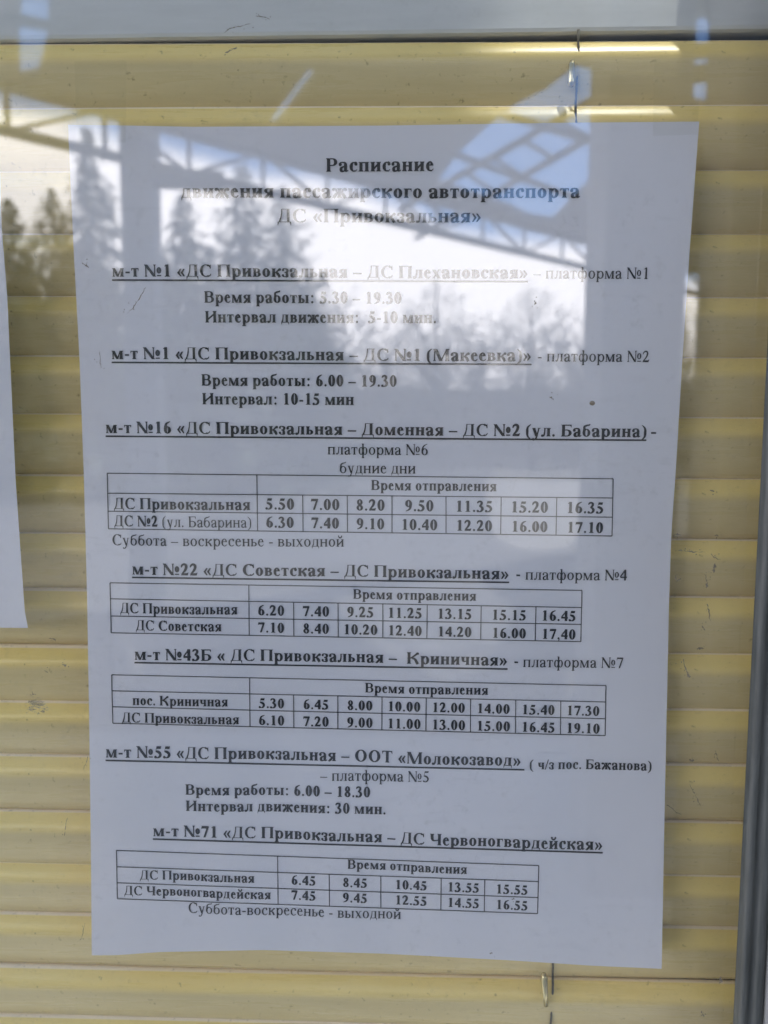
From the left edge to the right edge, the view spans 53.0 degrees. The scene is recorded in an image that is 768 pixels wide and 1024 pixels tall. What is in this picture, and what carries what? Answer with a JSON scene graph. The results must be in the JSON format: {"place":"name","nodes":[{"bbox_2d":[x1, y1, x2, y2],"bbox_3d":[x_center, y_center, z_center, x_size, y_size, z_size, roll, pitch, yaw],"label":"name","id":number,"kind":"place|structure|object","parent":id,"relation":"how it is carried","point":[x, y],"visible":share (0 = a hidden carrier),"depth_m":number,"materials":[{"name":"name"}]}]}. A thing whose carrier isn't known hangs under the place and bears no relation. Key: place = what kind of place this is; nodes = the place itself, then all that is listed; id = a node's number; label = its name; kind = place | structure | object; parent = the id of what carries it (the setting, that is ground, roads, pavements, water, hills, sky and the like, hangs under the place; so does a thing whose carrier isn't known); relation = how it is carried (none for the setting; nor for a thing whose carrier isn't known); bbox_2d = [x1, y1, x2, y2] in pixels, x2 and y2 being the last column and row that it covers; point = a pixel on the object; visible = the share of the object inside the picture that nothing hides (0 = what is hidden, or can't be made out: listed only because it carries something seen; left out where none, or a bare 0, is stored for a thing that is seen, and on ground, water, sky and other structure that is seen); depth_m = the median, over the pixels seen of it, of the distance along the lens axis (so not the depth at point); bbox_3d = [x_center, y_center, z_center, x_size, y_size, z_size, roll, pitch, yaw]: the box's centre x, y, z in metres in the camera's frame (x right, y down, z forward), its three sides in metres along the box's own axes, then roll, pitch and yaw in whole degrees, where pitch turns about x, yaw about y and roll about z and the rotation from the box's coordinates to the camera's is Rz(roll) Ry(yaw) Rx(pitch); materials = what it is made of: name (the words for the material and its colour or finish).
{"place":"outdoors","nodes":[
{"label":"outdoors","id":0,"kind":"place"},
{"bbox_3d":[0.037,-0.187,1.843,8.200,3.120,3.230,0,5,1],"label":"kiosk wall","id":1,"kind":"object","parent":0,"visible":0},
{"bbox_2d":[26,13,767,1023],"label":"window","id":2,"kind":"structure","parent":1,"relation":"attached to","point":[750,999],"depth_m":0.27,"materials":[{"name":"glass"}]},
{"bbox_2d":[0,193,27,627],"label":"notice sheet","id":3,"kind":"object","parent":2,"relation":"attached to","point":[12,612],"visible":1,"depth_m":0.28,"materials":[{"name":"paper"}]},
{"bbox_2d":[68,122,698,968],"bbox_3d":[-0.003,0.018,0.274,0.212,0.298,0.008,0,5,1],"label":"timetable sheet","id":4,"kind":"object","parent":2,"relation":"attached to","point":[378,538],"visible":1,"depth_m":0.27,"materials":[{"name":"paper"}]},
{"bbox_2d":[0,0,767,1023],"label":"venetian blind","id":5,"kind":"object","parent":2,"relation":"attached to","point":[64,64],"visible":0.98,"depth_m":0.28,"materials":[{"name":"beige plastic"}]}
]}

